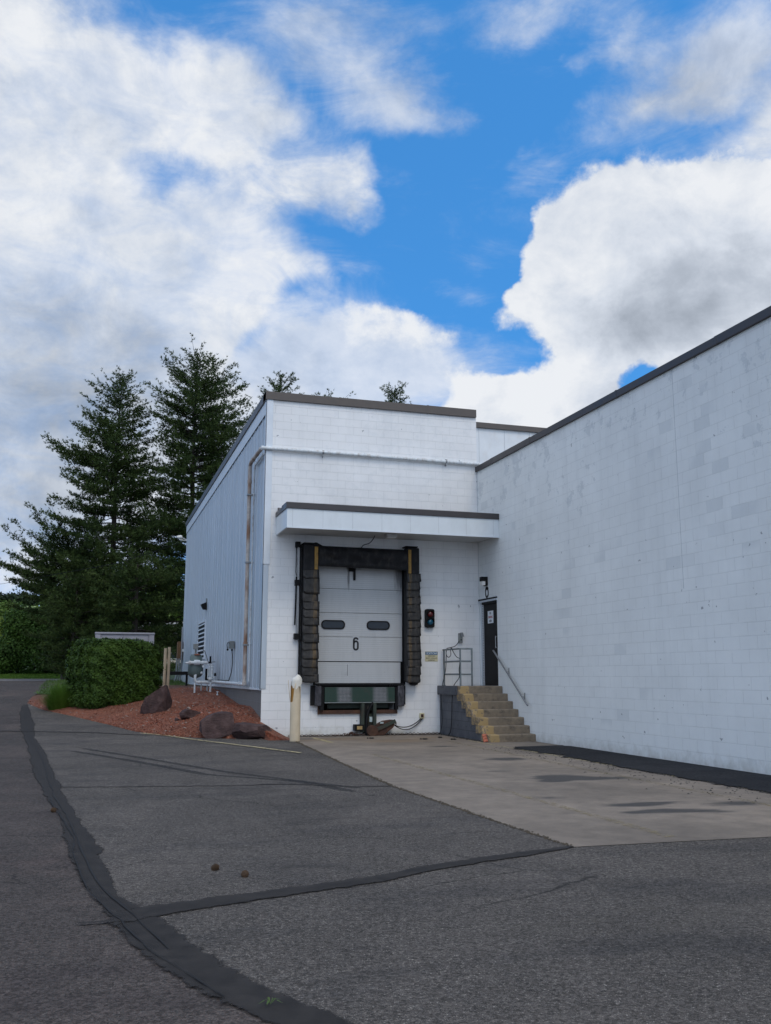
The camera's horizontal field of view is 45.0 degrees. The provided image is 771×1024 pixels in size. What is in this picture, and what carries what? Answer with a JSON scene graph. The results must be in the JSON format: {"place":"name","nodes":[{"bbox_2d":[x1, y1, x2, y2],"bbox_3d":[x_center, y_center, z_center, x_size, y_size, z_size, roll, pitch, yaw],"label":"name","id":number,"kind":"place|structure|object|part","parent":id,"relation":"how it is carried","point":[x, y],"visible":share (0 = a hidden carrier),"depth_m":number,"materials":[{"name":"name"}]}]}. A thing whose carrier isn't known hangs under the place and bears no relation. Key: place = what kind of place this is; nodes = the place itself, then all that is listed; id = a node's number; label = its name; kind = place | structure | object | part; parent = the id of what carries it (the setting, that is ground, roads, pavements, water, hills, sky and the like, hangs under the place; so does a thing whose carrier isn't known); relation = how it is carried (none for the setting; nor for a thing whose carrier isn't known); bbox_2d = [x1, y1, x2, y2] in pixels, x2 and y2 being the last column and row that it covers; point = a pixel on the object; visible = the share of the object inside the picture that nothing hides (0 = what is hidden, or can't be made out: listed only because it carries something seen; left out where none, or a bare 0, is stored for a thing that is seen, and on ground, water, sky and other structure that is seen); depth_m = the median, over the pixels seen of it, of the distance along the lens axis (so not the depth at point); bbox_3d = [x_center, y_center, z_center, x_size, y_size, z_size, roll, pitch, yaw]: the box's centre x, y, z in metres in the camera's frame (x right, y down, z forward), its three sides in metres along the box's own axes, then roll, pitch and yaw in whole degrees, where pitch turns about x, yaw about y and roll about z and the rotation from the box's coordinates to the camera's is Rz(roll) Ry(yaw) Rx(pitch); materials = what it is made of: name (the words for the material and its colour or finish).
{"place":"outdoors","nodes":[
{"label":"outdoors","id":0,"kind":"place"},
{"bbox_2d":[0,673,60,678],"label":"grass","id":1,"kind":"structure","parent":0,"point":[26,676],"depth_m":65.28,"materials":[{"name":"green plant"}]},
{"bbox_2d":[9,668,179,678],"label":"lawn","id":2,"kind":"structure","parent":0,"point":[172,676],"depth_m":69.12,"materials":[{"name":"plant"}]},
{"bbox_2d":[0,616,13,644],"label":"shrub","id":3,"kind":"object","parent":2,"relation":"on","point":[2,628],"visible":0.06,"depth_m":78.56,"materials":[{"name":"green plant"}]},
{"bbox_2d":[0,599,23,619],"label":"broadleaf tree","id":4,"kind":"object","parent":2,"relation":"on","point":[3,607],"visible":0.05,"depth_m":101.23,"materials":[{"name":"green plant"}]},
{"bbox_2d":[0,633,30,673],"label":"shrub","id":5,"kind":"object","parent":2,"relation":"on","point":[7,659],"visible":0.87,"depth_m":67.19,"materials":[{"name":"green plant"}]},
{"bbox_2d":[0,604,58,673],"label":"shrub","id":6,"kind":"object","parent":2,"relation":"on","point":[33,666],"visible":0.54,"depth_m":67.97,"materials":[{"name":"green plant"}]},
{"bbox_2d":[38,616,62,674],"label":"shrub","id":7,"kind":"object","parent":2,"relation":"on","point":[48,651],"visible":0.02,"depth_m":68.35,"materials":[{"name":"green plant"}]},
{"bbox_2d":[123,579,184,620],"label":"broadleaf tree","id":8,"kind":"object","parent":2,"relation":"on","point":[181,618],"visible":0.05,"depth_m":99.84,"materials":[{"name":"green plant"}]},
{"bbox_2d":[142,622,180,663],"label":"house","id":9,"kind":"structure","parent":2,"relation":"on","point":[172,653],"depth_m":91.83,"materials":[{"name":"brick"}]},
{"bbox_2d":[0,681,276,1023],"bbox_3d":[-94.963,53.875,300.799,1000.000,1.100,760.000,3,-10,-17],"label":"ground","id":10,"kind":"structure","parent":0,"point":[59,964],"depth_m":5.05,"materials":[{"name":"grey asphalt"}]},
{"bbox_2d":[0,497,109,680],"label":"pine tree","id":11,"kind":"object","parent":10,"relation":"on","point":[51,537],"visible":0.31,"depth_m":59.91,"materials":[{"name":"green plant"}]},
{"bbox_2d":[0,679,178,680],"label":"kerb","id":12,"kind":"structure","parent":10,"relation":"on","point":[34,679],"depth_m":63.90,"materials":[{"name":"concrete"}]},
{"bbox_2d":[34,678,188,693],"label":"turf","id":13,"kind":"structure","parent":10,"relation":"on","point":[66,687],"depth_m":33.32,"materials":[{"name":"plant"}]},
{"bbox_2d":[95,632,154,643],"bbox_3d":[-10.662,6.014,37.853,2.320,2.150,1.580,3,-10,-17],"label":"utility cabinet","id":14,"kind":"object","parent":13,"relation":"on","point":[149,637],"visible":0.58,"depth_m":37.34,"materials":[{"name":"metal"}]},
{"bbox_3d":[-10.916,5.874,37.031,0.860,1.940,0.019,3,-10,-17],"label":"door","id":15,"kind":"part","parent":14,"relation":"part of","materials":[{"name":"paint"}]},
{"bbox_3d":[-9.990,5.925,37.315,0.880,1.940,0.019,3,-10,-17],"label":"door","id":16,"kind":"part","parent":14,"relation":"part of","materials":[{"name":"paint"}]},
{"bbox_2d":[165,671,187,685],"bbox_3d":[-7.793,6.299,34.705,0.950,0.700,0.190,3,-10,-17],"label":"guard rail","id":17,"kind":"object","parent":13,"relation":"on","point":[180,673],"visible":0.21,"depth_m":34.72,"materials":[{"name":"black metal"}]},
{"bbox_2d":[28,684,289,740],"bbox_3d":[-8.780,6.467,31.551,7.140,1.231,24.900,3,-10,-17],"label":"mulch bed","id":18,"kind":"object","parent":10,"relation":"on","point":[186,689],"visible":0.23,"depth_m":25.34,"materials":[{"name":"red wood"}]},
{"bbox_2d":[35,680,76,710],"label":"ornamental grass","id":19,"kind":"object","parent":18,"relation":"on","point":[56,698],"depth_m":27.80,"materials":[{"name":"green plant"}]},
{"bbox_2d":[64,637,165,708],"bbox_3d":[-8.273,4.976,28.332,2.663,2.350,2.360,10,-14,-43],"label":"hedge","id":20,"kind":"object","parent":18,"relation":"on","point":[103,672],"visible":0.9,"depth_m":27.55,"materials":[{"name":"green plant"}]},
{"bbox_2d":[140,685,171,713],"bbox_3d":[-6.328,5.352,25.581,0.811,1.209,0.816,-1,-10,4],"label":"boulder","id":21,"kind":"object","parent":18,"relation":"on","point":[158,700],"visible":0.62,"depth_m":25.27,"materials":[{"name":"brown stone"}]},
{"bbox_2d":[162,648,166,686],"bbox_3d":[-7.534,5.389,31.762,0.109,1.471,0.104,3,-10,-17],"label":"guard post","id":22,"kind":"object","parent":18,"relation":"on","point":[164,665],"visible":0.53,"depth_m":31.74,"materials":[{"name":"beige wood"}]},
{"bbox_2d":[166,647,170,688],"bbox_3d":[-7.425,5.384,31.851,0.109,1.511,0.104,3,-10,-17],"label":"guard post","id":23,"kind":"object","parent":18,"relation":"on","point":[168,666],"visible":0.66,"depth_m":31.83,"materials":[{"name":"beige wood"}]},
{"bbox_2d":[179,709,200,719],"bbox_3d":[-4.887,5.047,23.180,0.326,0.285,0.547,-9,-19,42],"label":"boulder","id":24,"kind":"object","parent":18,"relation":"on","point":[186,713],"visible":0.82,"depth_m":23.03,"materials":[{"name":"stone"}]},
{"bbox_2d":[185,644,215,692],"bbox_3d":[-5.829,4.940,29.291,0.963,1.560,0.650,3,-10,-17],"label":"gas meter","id":25,"kind":"object","parent":18,"relation":"on","point":[195,662],"visible":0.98,"depth_m":29.13,"materials":[{"name":"white paint"}]},
{"bbox_2d":[199,711,233,738],"bbox_3d":[-3.968,5.045,21.879,0.812,0.702,0.745,3,-10,-14],"label":"boulder","id":26,"kind":"object","parent":18,"relation":"on","point":[216,725],"visible":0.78,"depth_m":21.66,"materials":[{"name":"brown stone"}]},
{"bbox_2d":[232,722,271,738],"bbox_3d":[-3.118,5.130,21.543,0.749,0.506,0.759,-5,-11,29],"label":"boulder","id":27,"kind":"object","parent":18,"relation":"on","point":[243,730],"visible":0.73,"depth_m":21.33,"materials":[{"name":"brown stone"}]},
{"bbox_2d":[245,371,304,421],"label":"pine tree","id":28,"kind":"object","parent":10,"relation":"on","point":[279,385],"visible":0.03,"depth_m":71.08,"materials":[{"name":"green plant"}]},
{"bbox_2d":[311,388,354,397],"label":"pine tree","id":29,"kind":"object","parent":10,"relation":"on","point":[329,394],"depth_m":71.86,"materials":[{"name":"green plant"}]},
{"bbox_2d":[181,391,498,736],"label":"dock building","id":30,"kind":"structure","parent":10,"relation":"on","point":[327,471],"depth_m":23.66,"materials":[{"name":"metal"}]},
{"bbox_2d":[3,541,184,583],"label":"overhead cable","id":31,"kind":"object","parent":30,"relation":"attached to","point":[98,566],"visible":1,"depth_m":50.09,"materials":[{"name":"black metal"}]},
{"bbox_2d":[175,627,183,680],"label":"meter board","id":32,"kind":"object","parent":30,"relation":"attached to","point":[180,650],"visible":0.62,"depth_m":41.54,"materials":[{"name":"metal"}]},
{"bbox_2d":[201,598,206,609],"bbox_3d":[-6.567,3.337,33.678,0.212,0.420,0.350,3,-10,-17],"label":"shoebox lamp","id":33,"kind":"object","parent":30,"relation":"attached to","point":[204,606],"visible":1,"depth_m":33.52,"materials":[{"name":"black metal"}]},
{"bbox_2d":[220,641,234,680],"bbox_3d":[-4.812,4.455,27.714,0.226,1.132,2.740,3,-10,-17],"label":"junction box","id":34,"kind":"object","parent":30,"relation":"attached to","point":[231,644],"visible":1,"depth_m":26.59,"materials":[{"name":"grey metal"}]},
{"bbox_2d":[293,541,301,674],"bbox_3d":[-2.148,2.380,22.645,0.155,3.340,0.138,3,-10,-17],"label":"guide rail","id":35,"kind":"object","parent":30,"relation":"attached to","point":[297,585],"visible":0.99,"depth_m":22.66,"materials":[{"name":"metal"}]},
{"bbox_2d":[310,685,320,705],"bbox_3d":[-1.679,4.425,22.422,0.245,0.485,0.157,3,-10,-17],"label":"dock bumper","id":36,"kind":"object","parent":30,"relation":"attached to","point":[315,695],"visible":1,"depth_m":22.37,"materials":[{"name":"rubber"}]},
{"bbox_2d":[313,566,404,684],"bbox_3d":[-0.651,2.738,23.242,2.360,3.088,0.130,3,-10,-17],"label":"dock door","id":37,"kind":"structure","parent":30,"relation":"in","point":[361,625],"depth_m":23.23,"materials":[{"name":"paint"}]},
{"bbox_2d":[314,684,404,713],"bbox_3d":[-0.697,4.601,22.968,2.270,0.720,0.660,3,-10,-17],"label":"dock leveler","id":38,"kind":"object","parent":30,"relation":"attached to","point":[352,695],"visible":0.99,"depth_m":22.69,"materials":[{"name":"grey paint"}]},
{"bbox_2d":[300,542,421,685],"bbox_3d":[-0.594,2.531,23.012,3.052,3.472,0.319,3,-10,-17],"label":"dock seal","id":39,"kind":"object","parent":30,"relation":"attached to","point":[315,555],"visible":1,"depth_m":23.04,"materials":[{"name":"black plastic"}]},
{"bbox_2d":[353,702,396,735],"bbox_3d":[-0.258,5.044,22.679,1.034,0.828,0.312,3,-10,-17],"label":"vehicle restraint","id":40,"kind":"object","parent":30,"relation":"attached to","point":[368,725],"visible":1,"depth_m":22.62,"materials":[{"name":"black metal"}]},
{"bbox_2d":[384,534,396,538],"bbox_3d":[0.128,0.598,22.929,0.260,0.092,0.250,3,-10,-17],"label":"soffit light","id":41,"kind":"object","parent":30,"relation":"attached to","point":[390,536],"visible":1,"depth_m":22.83,"materials":[{"name":"paint"}]},
{"bbox_2d":[397,685,404,705],"bbox_3d":[0.386,4.548,23.052,0.210,0.505,0.157,3,-10,-17],"label":"dock bumper","id":42,"kind":"object","parent":30,"relation":"attached to","point":[401,695],"visible":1,"depth_m":22.98,"materials":[{"name":"rubber"}]},
{"bbox_2d":[394,713,423,729],"bbox_3d":[0.570,5.177,23.000,0.852,0.400,0.084,4,-11,-23],"label":"conduit box","id":43,"kind":"object","parent":30,"relation":"attached to","point":[421,715],"visible":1,"depth_m":23.07,"materials":[{"name":"metal"}]},
{"bbox_2d":[425,609,434,627],"bbox_3d":[1.131,2.694,23.603,0.240,0.470,0.177,3,-10,-17],"label":"signal light","id":44,"kind":"object","parent":30,"relation":"attached to","point":[429,618],"visible":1,"depth_m":23.57,"materials":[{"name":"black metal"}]},
{"bbox_2d":[425,651,437,661],"bbox_3d":[1.162,3.652,23.533,0.340,0.250,0.011,3,-10,-17],"label":"notice sign","id":45,"kind":"object","parent":30,"relation":"attached to","point":[431,655],"visible":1,"depth_m":23.53,"materials":[{"name":"yellow"}]},
{"bbox_2d":[458,632,463,642],"bbox_3d":[1.936,3.213,23.805,0.130,0.260,0.102,3,-10,-17],"label":"doorbell box","id":46,"kind":"object","parent":30,"relation":"attached to","point":[460,636],"visible":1,"depth_m":23.78,"materials":[{"name":"grey metal"}]},
{"bbox_2d":[446,642,459,735],"bbox_3d":[1.670,4.321,22.950,0.352,2.303,1.287,-1,-10,4],"label":"cable","id":47,"kind":"object","parent":46,"relation":"hanging from","point":[456,681],"visible":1,"depth_m":22.46,"materials":[{"name":"black rubber"}]},
{"bbox_2d":[380,380,410,403],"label":"pine tree","id":48,"kind":"object","parent":10,"relation":"on","point":[393,394],"visible":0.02,"depth_m":73.98,"materials":[{"name":"green plant"}]},
{"bbox_2d":[437,685,535,741],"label":"concrete stairs","id":49,"kind":"structure","parent":10,"relation":"on","point":[478,712],"depth_m":21.70,"materials":[{"name":"beige concrete"}]},
{"bbox_2d":[442,648,472,685],"bbox_3d":[1.781,3.837,23.000,0.390,0.921,1.205,3,-10,-17],"label":"guard railing","id":50,"kind":"object","parent":49,"relation":"on","point":[460,660],"visible":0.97,"depth_m":22.54,"materials":[{"name":"grey metal"}]},
{"bbox_2d":[439,656,446,733],"bbox_3d":[1.428,4.547,23.189,0.205,1.934,0.064,-1,-10,8],"label":"cable","id":51,"kind":"object","parent":50,"relation":"hanging from","point":[441,699],"visible":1,"depth_m":23.20,"materials":[{"name":"black rubber"}]},
{"bbox_2d":[476,422,545,462],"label":"building","id":52,"kind":"structure","parent":10,"relation":"on","point":[493,439],"depth_m":36.98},
{"bbox_2d":[475,306,770,774],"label":"warehouse wing","id":53,"kind":"structure","parent":10,"relation":"on","point":[624,562],"depth_m":16.84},
{"bbox_2d":[479,577,487,585],"bbox_3d":[2.502,1.772,23.748,0.157,0.230,0.170,3,-10,-17],"label":"wall lamp","id":54,"kind":"object","parent":53,"relation":"attached to","point":[484,581],"visible":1,"depth_m":23.68,"materials":[{"name":"black metal"}]},
{"bbox_2d":[488,610,493,622],"bbox_3d":[2.648,2.648,23.474,0.008,0.310,0.340,3,-10,-17],"label":"sign","id":55,"kind":"object","parent":53,"relation":"attached to","point":[490,616],"visible":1,"depth_m":23.47,"materials":[{"name":"white"}]},
{"bbox_2d":[484,603,497,685],"bbox_3d":[2.649,3.293,23.364,0.097,2.090,0.855,3,-10,-17],"label":"door leaf","id":56,"kind":"structure","parent":53,"relation":"in","point":[490,629],"depth_m":23.35,"materials":[{"name":"black"}]},
{"bbox_2d":[492,650,527,705],"bbox_3d":[2.958,3.884,21.962,0.108,1.305,1.864,3,-10,-17],"label":"handrail","id":57,"kind":"object","parent":53,"relation":"attached to","point":[514,684],"visible":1,"depth_m":21.86,"materials":[{"name":"metal"}]},
{"label":"turf","id":58,"kind":"structure","parent":10,"relation":"on","visible":0},
{"bbox_2d":[34,563,122,677],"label":"pine tree","id":59,"kind":"object","parent":58,"relation":"on","point":[62,604],"visible":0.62,"depth_m":55.12,"materials":[{"name":"green plant"}]},
{"bbox_2d":[19,365,186,655],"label":"pine tree","id":60,"kind":"object","parent":58,"relation":"on","point":[107,475],"visible":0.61,"depth_m":59.15,"materials":[{"name":"green plant"}]},
{"bbox_2d":[60,544,184,677],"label":"pine tree","id":61,"kind":"object","parent":58,"relation":"on","point":[117,610],"visible":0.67,"depth_m":54.28,"materials":[{"name":"green plant"}]},
{"bbox_2d":[98,332,252,650],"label":"pine tree","id":62,"kind":"object","parent":58,"relation":"on","point":[205,390],"visible":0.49,"depth_m":60.03,"materials":[{"name":"green plant"}]},
{"bbox_2d":[0,0,770,605],"label":"sky","id":63,"kind":"structure","parent":0,"point":[510,212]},
{"bbox_2d":[28,703,770,1023],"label":"pavement","id":64,"kind":"structure","parent":0,"point":[678,932],"depth_m":6.21,"materials":[{"name":"grey asphalt"}]},
{"bbox_2d":[1,730,139,734],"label":"crack seal","id":65,"kind":"object","parent":64,"relation":"on","point":[88,732],"visible":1,"depth_m":22.76,"materials":[{"name":"black asphalt"}]},
{"bbox_2d":[78,917,131,923],"bbox_3d":[-1.646,2.400,5.463,0.300,0.001,0.100,3,-10,-17],"label":"crack seal","id":66,"kind":"object","parent":64,"relation":"on","point":[124,919],"visible":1,"depth_m":5.47,"materials":[{"name":"black asphalt"}]},
{"bbox_2d":[20,704,353,1023],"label":"crack seal","id":67,"kind":"object","parent":64,"relation":"on","point":[243,991],"visible":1,"depth_m":4.96,"materials":[{"name":"black asphalt"}]},
{"bbox_2d":[26,718,168,947],"bbox_3d":[-5.771,4.038,15.648,0.197,0.300,23.651,4,-11,-22],"label":"crack","id":68,"kind":"object","parent":67,"relation":"on","point":[109,894],"visible":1,"depth_m":6.97,"materials":[{"name":"black asphalt"}]},
{"bbox_2d":[50,798,223,994],"bbox_3d":[-2.457,2.758,7.520,0.272,0.001,7.606,5,-11,-25],"label":"crack","id":69,"kind":"object","parent":67,"relation":"on","point":[135,935],"visible":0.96,"depth_m":5.73,"materials":[{"name":"black asphalt"}]},
{"bbox_2d":[259,997,278,1003],"bbox_3d":[-0.495,2.138,4.058,0.109,0.022,0.092,-3,-11,18],"label":"weed","id":70,"kind":"object","parent":67,"relation":"on","point":[269,1000],"visible":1,"depth_m":4.08,"materials":[{"name":"green plant"}]},
{"bbox_2d":[211,864,218,870],"bbox_3d":[-1.272,2.655,6.948,0.060,0.057,0.057,8,-13,-39],"label":"pine cone","id":71,"kind":"object","parent":64,"relation":"on","point":[214,867],"visible":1,"depth_m":6.93,"materials":[{"name":"brown plant"}]},
{"bbox_2d":[144,733,300,752],"bbox_3d":[-3.682,4.962,20.152,0.342,0.043,6.917,8,-13,-38],"label":"painted line","id":72,"kind":"object","parent":64,"relation":"on","point":[228,743],"visible":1,"depth_m":19.78,"materials":[{"name":"beige"}]},
{"bbox_2d":[96,784,376,786],"bbox_3d":[-2.118,3.611,12.301,4.416,0.001,0.383,0,-10,-2],"label":"crack seal","id":73,"kind":"object","parent":64,"relation":"on","point":[223,785],"visible":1,"depth_m":12.18,"materials":[{"name":"black asphalt"}]},
{"bbox_2d":[241,870,248,877],"bbox_3d":[-1.015,2.615,6.720,0.057,0.057,0.060,0,-10,-2],"label":"pine cone","id":74,"kind":"object","parent":64,"relation":"on","point":[244,873],"visible":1,"depth_m":6.70,"materials":[{"name":"brown plant"}]},
{"bbox_2d":[288,674,301,741],"bbox_3d":[-2.020,4.359,20.711,0.316,1.470,0.244,3,-10,-17],"label":"bollard","id":75,"kind":"object","parent":64,"relation":"on","point":[295,697],"visible":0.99,"depth_m":20.63,"materials":[{"name":"beige metal"}]},
{"bbox_2d":[113,846,573,925],"bbox_3d":[-0.068,2.628,6.733,4.101,0.001,0.418,8,-13,-38],"label":"crack seal","id":76,"kind":"object","parent":64,"relation":"on","point":[152,910],"visible":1,"depth_m":6.22,"materials":[{"name":"black asphalt"}]},
{"bbox_2d":[288,734,770,846],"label":"concrete pad","id":77,"kind":"object","parent":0,"point":[611,802],"visible":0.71,"depth_m":11.69,"materials":[{"name":"grey concrete"}]},
{"bbox_2d":[288,732,437,736],"bbox_3d":[-0.463,5.368,22.548,3.826,0.110,0.208,3,-10,-17],"label":"chain","id":78,"kind":"object","parent":77,"relation":"on","point":[351,733],"visible":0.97,"depth_m":22.46,"materials":[{"name":"metal"}]},
{"bbox_2d":[289,738,571,845],"bbox_3d":[-0.505,4.064,14.884,0.347,0.017,14.829,3,-10,-15],"label":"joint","id":79,"kind":"object","parent":77,"relation":"on","point":[441,802],"visible":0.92,"depth_m":10.76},
{"bbox_2d":[441,734,482,741],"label":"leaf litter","id":80,"kind":"object","parent":77,"relation":"on","point":[464,738],"visible":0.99,"depth_m":21.50,"materials":[{"name":"plant"}]},
{"bbox_2d":[482,734,488,741],"bbox_3d":[2.239,4.977,20.438,0.219,0.204,0.136,3,-10,-17],"label":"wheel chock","id":81,"kind":"object","parent":77,"relation":"on","point":[484,737],"visible":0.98,"depth_m":20.42,"materials":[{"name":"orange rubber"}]},
{"bbox_2d":[468,740,769,792],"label":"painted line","id":82,"kind":"object","parent":77,"relation":"on","point":[578,759],"visible":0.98,"depth_m":16.76,"materials":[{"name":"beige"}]},
{"bbox_2d":[514,747,768,792],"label":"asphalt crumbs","id":83,"kind":"object","parent":77,"relation":"on","point":[559,755],"visible":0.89,"depth_m":13.68,"materials":[{"name":"black asphalt"}]},
{"bbox_2d":[513,745,770,792],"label":"asphalt strip","id":84,"kind":"object","parent":77,"relation":"on","point":[745,779],"visible":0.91,"depth_m":14.65,"materials":[{"name":"black asphalt"}]},
{"bbox_2d":[483,747,766,802],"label":"gravel","id":85,"kind":"structure","parent":0,"point":[629,771],"depth_m":13.57,"materials":[{"name":"grey gravel"}]},
{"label":"hill","id":86,"kind":"structure","parent":0,"visible":0},
{"bbox_2d":[0,592,9,603],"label":"tree","id":87,"kind":"object","parent":86,"relation":"on","point":[3,596],"visible":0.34,"depth_m":305.00,"materials":[{"name":"green plant"}]},
{"bbox_2d":[6,591,18,603],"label":"tree","id":88,"kind":"object","parent":86,"relation":"on","point":[12,595],"visible":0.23,"depth_m":307.21,"materials":[{"name":"green plant"}]},
{"bbox_2d":[15,590,32,605],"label":"tree","id":89,"kind":"object","parent":86,"relation":"on","point":[23,600],"visible":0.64,"depth_m":298.38,"materials":[{"name":"green plant"}]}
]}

